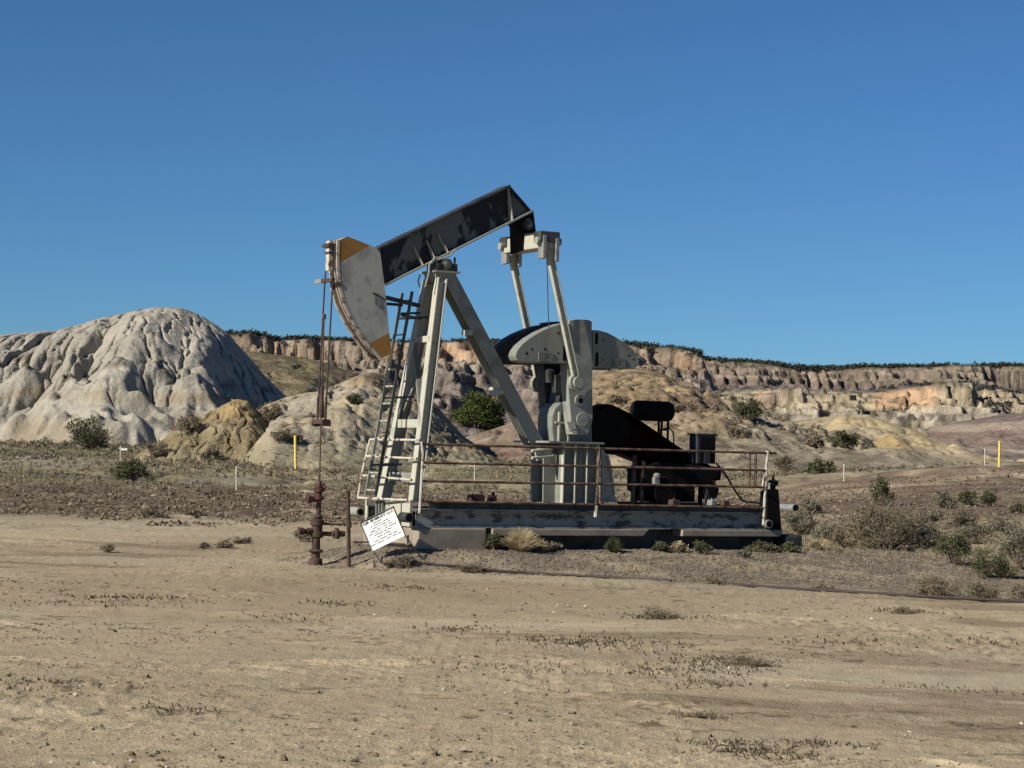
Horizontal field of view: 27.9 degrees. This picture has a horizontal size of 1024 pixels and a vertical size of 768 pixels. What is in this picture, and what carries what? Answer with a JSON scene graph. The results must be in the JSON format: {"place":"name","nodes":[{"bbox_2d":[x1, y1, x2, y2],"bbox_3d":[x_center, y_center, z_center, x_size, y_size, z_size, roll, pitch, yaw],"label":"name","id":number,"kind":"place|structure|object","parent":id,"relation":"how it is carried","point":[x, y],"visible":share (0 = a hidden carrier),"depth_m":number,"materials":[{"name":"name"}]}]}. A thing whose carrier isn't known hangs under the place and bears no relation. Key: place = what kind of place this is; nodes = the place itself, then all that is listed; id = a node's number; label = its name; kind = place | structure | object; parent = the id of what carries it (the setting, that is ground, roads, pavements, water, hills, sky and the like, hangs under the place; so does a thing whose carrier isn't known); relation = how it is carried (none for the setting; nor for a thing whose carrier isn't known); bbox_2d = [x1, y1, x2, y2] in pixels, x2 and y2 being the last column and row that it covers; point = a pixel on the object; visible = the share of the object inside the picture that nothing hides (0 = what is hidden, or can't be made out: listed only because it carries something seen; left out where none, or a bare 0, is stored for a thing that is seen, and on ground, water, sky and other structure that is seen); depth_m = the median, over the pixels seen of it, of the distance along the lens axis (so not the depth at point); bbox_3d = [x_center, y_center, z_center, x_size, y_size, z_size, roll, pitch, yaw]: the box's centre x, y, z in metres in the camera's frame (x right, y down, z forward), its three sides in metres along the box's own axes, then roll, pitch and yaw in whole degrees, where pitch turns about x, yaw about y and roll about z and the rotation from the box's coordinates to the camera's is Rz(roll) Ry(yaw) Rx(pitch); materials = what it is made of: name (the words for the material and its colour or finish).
{"place":"outdoors","nodes":[
{"label":"outdoors","id":0,"kind":"place"},
{"bbox_2d":[0,307,285,447],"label":"white hill","id":1,"kind":"structure","parent":0,"point":[141,376],"depth_m":185.49,"materials":[{"name":"stone"}]},
{"bbox_2d":[129,399,267,462],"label":"yellow mound","id":2,"kind":"object","parent":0,"point":[238,426],"visible":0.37,"depth_m":128.13,"materials":[{"name":"stone"}]},
{"bbox_2d":[173,410,205,431],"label":"shrub","id":3,"kind":"object","parent":2,"relation":"on","point":[186,425],"visible":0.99,"depth_m":128.74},
{"bbox_2d":[200,444,221,461],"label":"shrub","id":4,"kind":"object","parent":2,"relation":"on","point":[208,453],"visible":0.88,"depth_m":124.05,"materials":[{"name":"grey plant"}]},
{"bbox_2d":[255,400,285,422],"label":"shrub","id":5,"kind":"object","parent":2,"relation":"on","point":[268,416],"visible":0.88,"depth_m":133.60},
{"bbox_2d":[246,351,357,396],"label":"olive knoll","id":6,"kind":"structure","parent":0,"point":[286,376],"depth_m":364.88,"materials":[{"name":"soil"}]},
{"bbox_2d":[245,372,501,476],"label":"dry hill","id":7,"kind":"structure","parent":0,"point":[343,413],"depth_m":127.31,"materials":[{"name":"stone"}]},
{"bbox_2d":[269,426,293,442],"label":"shrub","id":8,"kind":"object","parent":7,"relation":"on","point":[282,435],"visible":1,"depth_m":119.93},
{"bbox_2d":[346,393,363,404],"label":"shrub","id":9,"kind":"object","parent":7,"relation":"on","point":[355,399],"visible":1,"depth_m":132.91,"materials":[{"name":"green plant"}]},
{"bbox_2d":[229,333,715,437],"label":"mesa","id":10,"kind":"structure","parent":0,"point":[474,377],"depth_m":990.29,"materials":[{"name":"stone"}]},
{"bbox_2d":[222,328,703,356],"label":"tree line","id":11,"kind":"object","parent":10,"relation":"on","point":[627,342],"visible":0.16,"depth_m":1018.17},
{"bbox_2d":[450,389,506,429],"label":"juniper tree","id":12,"kind":"object","parent":10,"relation":"on","point":[477,412],"visible":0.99,"depth_m":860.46,"materials":[{"name":"green plant"}]},
{"bbox_2d":[466,415,537,460],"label":"brown slope","id":13,"kind":"structure","parent":0,"point":[506,434],"depth_m":163.96,"materials":[{"name":"soil"}]},
{"bbox_2d":[0,441,1023,767],"bbox_3d":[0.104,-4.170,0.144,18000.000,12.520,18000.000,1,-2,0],"label":"ground","id":14,"kind":"structure","parent":0,"point":[820,701],"depth_m":20.71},
{"bbox_2d":[58,415,113,449],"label":"shrub","id":15,"kind":"object","parent":14,"relation":"on","point":[90,437],"visible":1,"depth_m":142.39,"materials":[{"name":"green plant"}]},
{"bbox_2d":[105,457,152,482],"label":"shrub","id":16,"kind":"object","parent":14,"relation":"on","point":[131,470],"visible":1,"depth_m":91.43,"materials":[{"name":"green plant"}]},
{"bbox_2d":[133,503,164,517],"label":"dry weed","id":17,"kind":"object","parent":14,"relation":"on","point":[150,512],"visible":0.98,"depth_m":55.57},
{"bbox_2d":[140,439,171,457],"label":"shrub","id":18,"kind":"object","parent":14,"relation":"on","point":[154,450],"visible":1,"depth_m":125.96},
{"bbox_2d":[178,506,205,515],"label":"dry weed","id":19,"kind":"object","parent":14,"relation":"on","point":[192,512],"visible":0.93,"depth_m":57.16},
{"bbox_2d":[213,538,234,548],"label":"dry weed","id":20,"kind":"object","parent":14,"relation":"on","point":[226,543],"visible":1,"depth_m":40.34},
{"bbox_2d":[231,536,252,543],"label":"dry weed","id":21,"kind":"object","parent":14,"relation":"on","point":[242,541],"visible":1,"depth_m":42.13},
{"bbox_2d":[294,435,296,471],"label":"marker post","id":22,"kind":"object","parent":14,"relation":"on","point":[295,451],"visible":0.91,"depth_m":114.09,"materials":[{"name":"yellow plastic"}]},
{"bbox_2d":[291,531,311,541],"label":"dry weed","id":23,"kind":"object","parent":14,"relation":"on","point":[304,537],"visible":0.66,"depth_m":44.01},
{"bbox_2d":[297,481,345,565],"bbox_3d":[-3.222,2.533,35.291,0.936,1.751,0.257,2,-2,-20],"label":"wellhead","id":24,"kind":"object","parent":14,"relation":"on","point":[316,532],"visible":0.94,"depth_m":35.19,"materials":[{"name":"metal"}]},
{"bbox_2d":[345,491,351,566],"bbox_3d":[-2.743,2.475,34.556,0.129,1.374,0.090,1,-2,0],"label":"iron post","id":25,"kind":"object","parent":14,"relation":"on","point":[348,522],"visible":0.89,"depth_m":34.53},
{"bbox_2d":[360,506,423,563],"bbox_3d":[-1.999,2.534,34.460,1.160,0.995,0.170,1,-2,10],"label":"well sign","id":26,"kind":"object","parent":14,"relation":"on","point":[383,529],"visible":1,"depth_m":34.48,"materials":[{"name":"white metal"}]},
{"bbox_2d":[0,480,794,531],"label":"rubble","id":27,"kind":"object","parent":14,"relation":"on","point":[179,500],"visible":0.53,"depth_m":66.48,"materials":[{"name":"stone"}]},
{"bbox_2d":[392,553,418,568],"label":"dry weed","id":28,"kind":"object","parent":14,"relation":"on","point":[408,560],"visible":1,"depth_m":34.13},
{"bbox_2d":[51,369,876,465],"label":"slope scrub","id":29,"kind":"object","parent":14,"relation":"on","point":[627,406],"visible":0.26,"depth_m":176.64,"materials":[{"name":"plant"}]},
{"bbox_2d":[456,561,488,573],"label":"dry weed","id":30,"kind":"object","parent":14,"relation":"on","point":[473,568],"visible":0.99,"depth_m":34.00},
{"bbox_2d":[482,532,501,549],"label":"green weed","id":31,"kind":"object","parent":14,"relation":"on","point":[492,543],"visible":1,"depth_m":35.40,"materials":[{"name":"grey plant"}]},
{"bbox_2d":[0,373,1022,546],"bbox_3d":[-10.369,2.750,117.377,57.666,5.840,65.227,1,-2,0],"label":"pale grass","id":32,"kind":"structure","parent":14,"relation":"on","point":[210,482],"depth_m":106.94,"materials":[{"name":"plant"}]},
{"bbox_2d":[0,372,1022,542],"bbox_3d":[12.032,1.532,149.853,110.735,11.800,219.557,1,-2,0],"label":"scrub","id":33,"kind":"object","parent":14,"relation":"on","point":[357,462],"visible":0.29,"depth_m":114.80,"materials":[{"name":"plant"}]},
{"bbox_2d":[0,582,1023,761],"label":"dead weed mat","id":34,"kind":"object","parent":14,"relation":"on","point":[737,749],"visible":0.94,"depth_m":19.05,"materials":[{"name":"plant"}]},
{"bbox_2d":[0,536,1023,767],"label":"dirt clods","id":35,"kind":"object","parent":14,"relation":"on","point":[375,754],"visible":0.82,"depth_m":15.06,"materials":[{"name":"soil"}]},
{"bbox_2d":[0,554,1023,767],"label":"twig litter","id":36,"kind":"object","parent":14,"relation":"on","point":[21,697],"visible":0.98,"depth_m":20.26,"materials":[{"name":"wood"}]},
{"bbox_2d":[499,526,547,551],"bbox_3d":[0.173,2.671,35.626,0.947,0.462,0.950,1,-2,0],"label":"grass clump","id":37,"kind":"object","parent":14,"relation":"on","point":[521,541],"visible":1,"depth_m":35.52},
{"bbox_2d":[397,562,671,581],"bbox_3d":[0.383,3.067,33.815,4.665,0.167,0.555,1,-2,17],"label":"ground pipe","id":38,"kind":"object","parent":14,"relation":"on","point":[532,572],"visible":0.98,"depth_m":33.93,"materials":[{"name":"metal"}]},
{"bbox_2d":[363,525,801,549],"bbox_3d":[1.391,3.053,37.802,8.020,0.876,2.280,3,-2,-28],"label":"concrete foundation","id":39,"kind":"object","parent":14,"relation":"on","point":[446,538],"visible":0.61,"depth_m":36.84,"materials":[{"name":"concrete"}]},
{"bbox_2d":[311,185,772,529],"bbox_3d":[0.550,-0.486,37.368,8.729,6.116,2.272,3,-2,-28],"label":"pumping unit","id":40,"kind":"object","parent":39,"relation":"on","point":[564,357],"visible":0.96,"depth_m":36.73,"materials":[{"name":"paint"}]},
{"bbox_2d":[357,438,420,501],"bbox_3d":[-2.163,1.490,35.966,0.251,1.084,1.694,3,-2,-35],"label":"end guard rail","id":41,"kind":"object","parent":40,"relation":"attached to","point":[382,477],"visible":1,"depth_m":36.03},
{"bbox_2d":[467,491,484,500],"bbox_3d":[-0.644,2.084,36.901,0.315,0.353,0.199,3,-2,-28],"label":"iron weight","id":42,"kind":"object","parent":40,"relation":"on","point":[480,496],"visible":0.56,"depth_m":36.82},
{"bbox_2d":[418,441,776,524],"bbox_3d":[1.459,1.806,37.106,7.388,1.379,0.957,3,-2,-28],"label":"guard rail","id":43,"kind":"object","parent":40,"relation":"attached to","point":[598,466],"visible":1,"depth_m":36.63,"materials":[{"name":"metal"}]},
{"bbox_2d":[630,455,636,503],"bbox_3d":[2.216,1.795,37.833,0.175,0.980,0.140,3,-2,-28],"label":"support post","id":44,"kind":"object","parent":40,"relation":"on","point":[633,480],"visible":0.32,"depth_m":37.82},
{"bbox_2d":[639,461,644,502],"bbox_3d":[2.381,1.853,37.920,0.183,0.879,0.140,3,-2,-28],"label":"support post","id":45,"kind":"object","parent":40,"relation":"on","point":[641,497],"visible":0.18,"depth_m":37.91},
{"bbox_2d":[630,400,674,501],"bbox_3d":[2.700,1.336,39.470,0.905,2.036,0.399,3,-2,-28],"label":"fuel drum","id":46,"kind":"object","parent":40,"relation":"on","point":[658,411],"visible":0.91,"depth_m":39.35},
{"bbox_2d":[617,462,720,504],"bbox_3d":[3.018,1.897,38.492,1.902,0.860,0.900,3,-2,-28],"label":"engine","id":47,"kind":"object","parent":40,"relation":"on","point":[661,495],"visible":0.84,"depth_m":38.25,"materials":[{"name":"metal"}]},
{"bbox_2d":[715,462,758,503],"bbox_3d":[4.313,1.902,39.024,1.130,0.820,0.037,3,-2,-28],"label":"drain hose","id":48,"kind":"object","parent":47,"relation":"attached to","point":[725,474],"visible":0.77,"depth_m":38.97,"materials":[{"name":"rubber"}]},
{"bbox_2d":[687,433,717,502],"bbox_3d":[3.569,1.640,38.700,0.471,1.415,0.350,3,-2,-28],"label":"control cabinet","id":49,"kind":"object","parent":40,"relation":"on","point":[699,441],"visible":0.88,"depth_m":38.57,"materials":[{"name":"metal"}]},
{"bbox_2d":[759,475,780,529],"bbox_3d":[4.869,2.276,38.931,0.343,1.101,0.320,3,-2,-28],"label":"exhaust box","id":50,"kind":"object","parent":39,"relation":"on","point":[772,507],"visible":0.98,"depth_m":38.82,"materials":[{"name":"metal"}]},
{"bbox_2d":[603,535,624,552],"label":"green weed","id":51,"kind":"object","parent":14,"relation":"on","point":[613,545],"visible":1,"depth_m":36.21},
{"bbox_2d":[640,602,680,619],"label":"dry weed","id":52,"kind":"object","parent":14,"relation":"on","point":[660,614],"visible":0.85,"depth_m":24.72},
{"bbox_2d":[652,541,673,552],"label":"green weed","id":53,"kind":"object","parent":14,"relation":"on","point":[660,546],"visible":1,"depth_m":36.68,"materials":[{"name":"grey plant"}]},
{"bbox_2d":[670,540,691,552],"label":"dry weed","id":54,"kind":"object","parent":14,"relation":"on","point":[678,546],"visible":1,"depth_m":36.82,"materials":[{"name":"beige plant"}]},
{"bbox_2d":[692,539,713,553],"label":"green weed","id":55,"kind":"object","parent":14,"relation":"on","point":[699,547],"visible":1,"depth_m":36.74,"materials":[{"name":"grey plant"}]},
{"bbox_2d":[704,575,727,584],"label":"dry weed","id":56,"kind":"object","parent":14,"relation":"on","point":[712,580],"visible":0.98,"depth_m":32.64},
{"bbox_2d":[735,550,752,557],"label":"green weed","id":57,"kind":"object","parent":14,"relation":"on","point":[743,553],"visible":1,"depth_m":36.49,"materials":[{"name":"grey plant"}]},
{"bbox_2d":[725,651,780,667],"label":"dry weed","id":58,"kind":"object","parent":14,"relation":"on","point":[737,662],"visible":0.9,"depth_m":19.55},
{"bbox_2d":[738,539,779,552],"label":"green weed","id":59,"kind":"object","parent":14,"relation":"on","point":[760,548],"visible":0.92,"depth_m":37.63,"materials":[{"name":"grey plant"}]},
{"bbox_2d":[773,456,795,470],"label":"shrub","id":60,"kind":"object","parent":14,"relation":"on","point":[786,463],"visible":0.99,"depth_m":136.30,"materials":[{"name":"grey plant"}]},
{"bbox_2d":[777,540,801,552],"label":"green weed","id":61,"kind":"object","parent":14,"relation":"on","point":[789,547],"visible":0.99,"depth_m":37.83,"materials":[{"name":"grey plant"}]},
{"bbox_2d":[780,504,798,511],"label":"culvert pipe","id":62,"kind":"object","parent":14,"relation":"on","point":[788,507],"visible":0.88,"depth_m":69.12,"materials":[{"name":"metal"}]},
{"bbox_2d":[786,506,817,534],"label":"sagebrush","id":63,"kind":"object","parent":14,"relation":"on","point":[796,523],"visible":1,"depth_m":52.55,"materials":[{"name":"grey plant"}]},
{"bbox_2d":[800,495,822,512],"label":"sagebrush","id":64,"kind":"object","parent":14,"relation":"on","point":[810,505],"visible":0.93,"depth_m":67.76,"materials":[{"name":"grey plant"}]},
{"bbox_2d":[802,458,837,473],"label":"shrub","id":65,"kind":"object","parent":14,"relation":"on","point":[820,467],"visible":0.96,"depth_m":116.55,"materials":[{"name":"green plant"}]},
{"bbox_2d":[810,525,831,540],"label":"sagebrush","id":66,"kind":"object","parent":14,"relation":"on","point":[822,529],"visible":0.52,"depth_m":49.71,"materials":[{"name":"grey plant"}]},
{"bbox_2d":[802,536,840,549],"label":"grass clump","id":67,"kind":"object","parent":14,"relation":"on","point":[821,543],"visible":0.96,"depth_m":38.69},
{"bbox_2d":[821,518,871,548],"bbox_3d":[7.415,3.352,45.590,1.270,0.772,1.060,0,-3,41],"label":"shrub","id":68,"kind":"object","parent":14,"relation":"on","point":[837,533],"visible":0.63,"depth_m":45.61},
{"bbox_2d":[718,582,1023,602],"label":"ground pipe","id":69,"kind":"object","parent":14,"relation":"on","point":[894,594],"visible":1,"depth_m":30.72,"materials":[{"name":"metal"}]},
{"bbox_2d":[737,467,1023,530],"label":"red rubble","id":70,"kind":"object","parent":14,"relation":"on","point":[832,499],"visible":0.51,"depth_m":78.61,"materials":[{"name":"stone"}]},
{"bbox_2d":[868,473,896,505],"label":"shrub","id":71,"kind":"object","parent":14,"relation":"on","point":[880,487],"visible":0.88,"depth_m":71.85,"materials":[{"name":"green plant"}]},
{"bbox_2d":[835,488,934,550],"bbox_3d":[8.075,3.035,44.356,2.139,1.551,2.148,1,-2,0],"label":"shrub","id":72,"kind":"object","parent":14,"relation":"on","point":[875,529],"visible":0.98,"depth_m":44.15,"materials":[{"name":"plant"}]},
{"bbox_2d":[889,606,915,614],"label":"dry weed","id":73,"kind":"object","parent":14,"relation":"on","point":[901,609],"visible":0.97,"depth_m":26.84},
{"bbox_2d":[898,513,930,533],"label":"sagebrush","id":74,"kind":"object","parent":14,"relation":"on","point":[922,517],"visible":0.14,"depth_m":52.89,"materials":[{"name":"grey plant"}]},
{"bbox_2d":[906,521,947,549],"bbox_3d":[9.053,3.320,44.678,0.964,0.728,0.836,3,-2,-38],"label":"sagebrush","id":75,"kind":"object","parent":14,"relation":"on","point":[929,543],"visible":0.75,"depth_m":44.60,"materials":[{"name":"grey plant"}]},
{"bbox_2d":[920,509,944,523],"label":"sagebrush","id":76,"kind":"object","parent":14,"relation":"on","point":[936,517],"visible":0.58,"depth_m":57.45,"materials":[{"name":"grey plant"}]},
{"bbox_2d":[905,568,963,596],"bbox_3d":[6.350,3.024,30.963,0.933,0.508,0.910,1,-2,0],"label":"dry weed","id":77,"kind":"object","parent":14,"relation":"on","point":[932,586],"visible":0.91,"depth_m":30.89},
{"bbox_2d":[932,491,962,507],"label":"sagebrush","id":78,"kind":"object","parent":14,"relation":"on","point":[941,499],"visible":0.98,"depth_m":70.50,"materials":[{"name":"grey plant"}]},
{"bbox_2d":[932,528,975,566],"bbox_3d":[8.002,2.955,37.256,0.831,0.729,0.858,3,-3,-40],"label":"sagebrush","id":79,"kind":"object","parent":14,"relation":"on","point":[957,549],"visible":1,"depth_m":37.16,"materials":[{"name":"green plant"}]},
{"bbox_2d":[942,505,982,528],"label":"sagebrush","id":80,"kind":"object","parent":14,"relation":"on","point":[958,517],"visible":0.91,"depth_m":55.83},
{"bbox_2d":[954,488,978,505],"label":"shrub","id":81,"kind":"object","parent":14,"relation":"on","point":[967,497],"visible":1,"depth_m":72.82,"materials":[{"name":"green plant"}]},
{"bbox_2d":[953,523,995,544],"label":"sagebrush","id":82,"kind":"object","parent":14,"relation":"on","point":[973,537],"visible":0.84,"depth_m":48.90,"materials":[{"name":"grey plant"}]},
{"bbox_2d":[960,577,1003,601],"bbox_3d":[6.914,3.049,30.318,0.634,0.418,0.655,1,-2,0],"label":"dry weed","id":83,"kind":"object","parent":14,"relation":"on","point":[977,590],"visible":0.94,"depth_m":30.25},
{"bbox_2d":[966,543,1010,578],"bbox_3d":[8.191,3.049,35.438,0.777,0.629,0.773,1,-2,0],"label":"sagebrush","id":84,"kind":"object","parent":14,"relation":"on","point":[981,566],"visible":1,"depth_m":35.35,"materials":[{"name":"green plant"}]},
{"bbox_2d":[979,488,999,506],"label":"shrub","id":85,"kind":"object","parent":14,"relation":"on","point":[987,498],"visible":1,"depth_m":72.87,"materials":[{"name":"green plant"}]},
{"bbox_2d":[985,512,1022,533],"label":"sagebrush","id":86,"kind":"object","parent":14,"relation":"on","point":[998,525],"visible":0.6,"depth_m":52.69,"materials":[{"name":"grey plant"}]},
{"bbox_2d":[989,556,1023,577],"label":"grass clump","id":87,"kind":"object","parent":14,"relation":"on","point":[1012,572],"visible":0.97,"depth_m":35.50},
{"bbox_2d":[994,518,1023,569],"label":"sagebrush","id":88,"kind":"object","parent":14,"relation":"on","point":[1008,547],"visible":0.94,"depth_m":37.53,"materials":[{"name":"grey plant"}]},
{"bbox_2d":[1004,581,1023,599],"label":"dry weed","id":89,"kind":"object","parent":14,"relation":"on","point":[1017,594],"visible":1,"depth_m":30.04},
{"bbox_2d":[1006,503,1023,512],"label":"sagebrush","id":90,"kind":"object","parent":14,"relation":"on","point":[1019,507],"visible":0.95,"depth_m":68.10,"materials":[{"name":"green plant"}]},
{"bbox_2d":[0,0,1023,365],"label":"sky","id":91,"kind":"structure","parent":0,"point":[821,182],"materials":[{"name":"blue"}]},
{"bbox_2d":[266,543,1023,591],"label":"gravel","id":92,"kind":"structure","parent":0,"point":[800,555],"depth_m":35.67,"materials":[{"name":"gravel"}]},
{"bbox_2d":[592,368,970,473],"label":"golden hill","id":93,"kind":"structure","parent":0,"point":[636,384],"depth_m":166.93,"materials":[{"name":"soil"}]},
{"bbox_2d":[609,394,628,402],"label":"shrub","id":94,"kind":"object","parent":93,"relation":"on","point":[617,398],"visible":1,"depth_m":188.40,"materials":[{"name":"grey plant"}]},
{"bbox_2d":[673,404,687,411],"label":"shrub","id":95,"kind":"object","parent":93,"relation":"on","point":[680,407],"visible":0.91,"depth_m":179.72,"materials":[{"name":"grey plant"}]},
{"bbox_2d":[727,425,750,438],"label":"shrub","id":96,"kind":"object","parent":93,"relation":"on","point":[733,431],"visible":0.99,"depth_m":158.71,"materials":[{"name":"grey plant"}]},
{"bbox_2d":[731,397,762,420],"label":"shrub","id":97,"kind":"object","parent":93,"relation":"on","point":[747,411],"visible":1,"depth_m":177.22,"materials":[{"name":"green plant"}]},
{"bbox_2d":[804,435,827,447],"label":"shrub","id":98,"kind":"object","parent":93,"relation":"on","point":[814,441],"visible":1,"depth_m":170.70,"materials":[{"name":"grey plant"}]},
{"bbox_2d":[825,430,861,448],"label":"shrub","id":99,"kind":"object","parent":93,"relation":"on","point":[845,439],"visible":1,"depth_m":171.52,"materials":[{"name":"green plant"}]},
{"bbox_2d":[703,359,1023,392],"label":"mesa","id":100,"kind":"structure","parent":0,"point":[732,374],"depth_m":1479.48,"materials":[{"name":"stone"}]},
{"bbox_2d":[238,332,1023,432],"bbox_3d":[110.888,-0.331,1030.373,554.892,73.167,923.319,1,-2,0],"label":"brush","id":101,"kind":"object","parent":100,"relation":"on","point":[981,388],"visible":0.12,"depth_m":713.39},
{"bbox_2d":[703,355,1023,372],"bbox_3d":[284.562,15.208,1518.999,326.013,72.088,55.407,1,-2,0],"label":"tree line","id":102,"kind":"object","parent":100,"relation":"on","point":[810,367],"visible":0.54,"depth_m":1498.60,"materials":[{"name":"plant"}]},
{"bbox_2d":[711,382,1023,431],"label":"bluffs","id":103,"kind":"structure","parent":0,"point":[935,405],"depth_m":663.65,"materials":[{"name":"stone"}]},
{"bbox_2d":[874,435,913,449],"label":"yellow dome","id":104,"kind":"structure","parent":0,"point":[888,442],"depth_m":256.28,"materials":[{"name":"soil"}]},
{"bbox_2d":[780,515,1023,561],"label":"dry grass","id":105,"kind":"structure","parent":0,"point":[929,552],"depth_m":46.27,"materials":[{"name":"plant"}]},
{"bbox_2d":[792,414,1023,463],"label":"yellow dune","id":106,"kind":"structure","parent":0,"point":[870,427],"depth_m":285.40,"materials":[{"name":"soil"}]},
{"bbox_2d":[926,412,1023,457],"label":"striped mounds","id":107,"kind":"object","parent":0,"point":[978,436],"visible":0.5,"depth_m":398.85,"materials":[{"name":"soil"}]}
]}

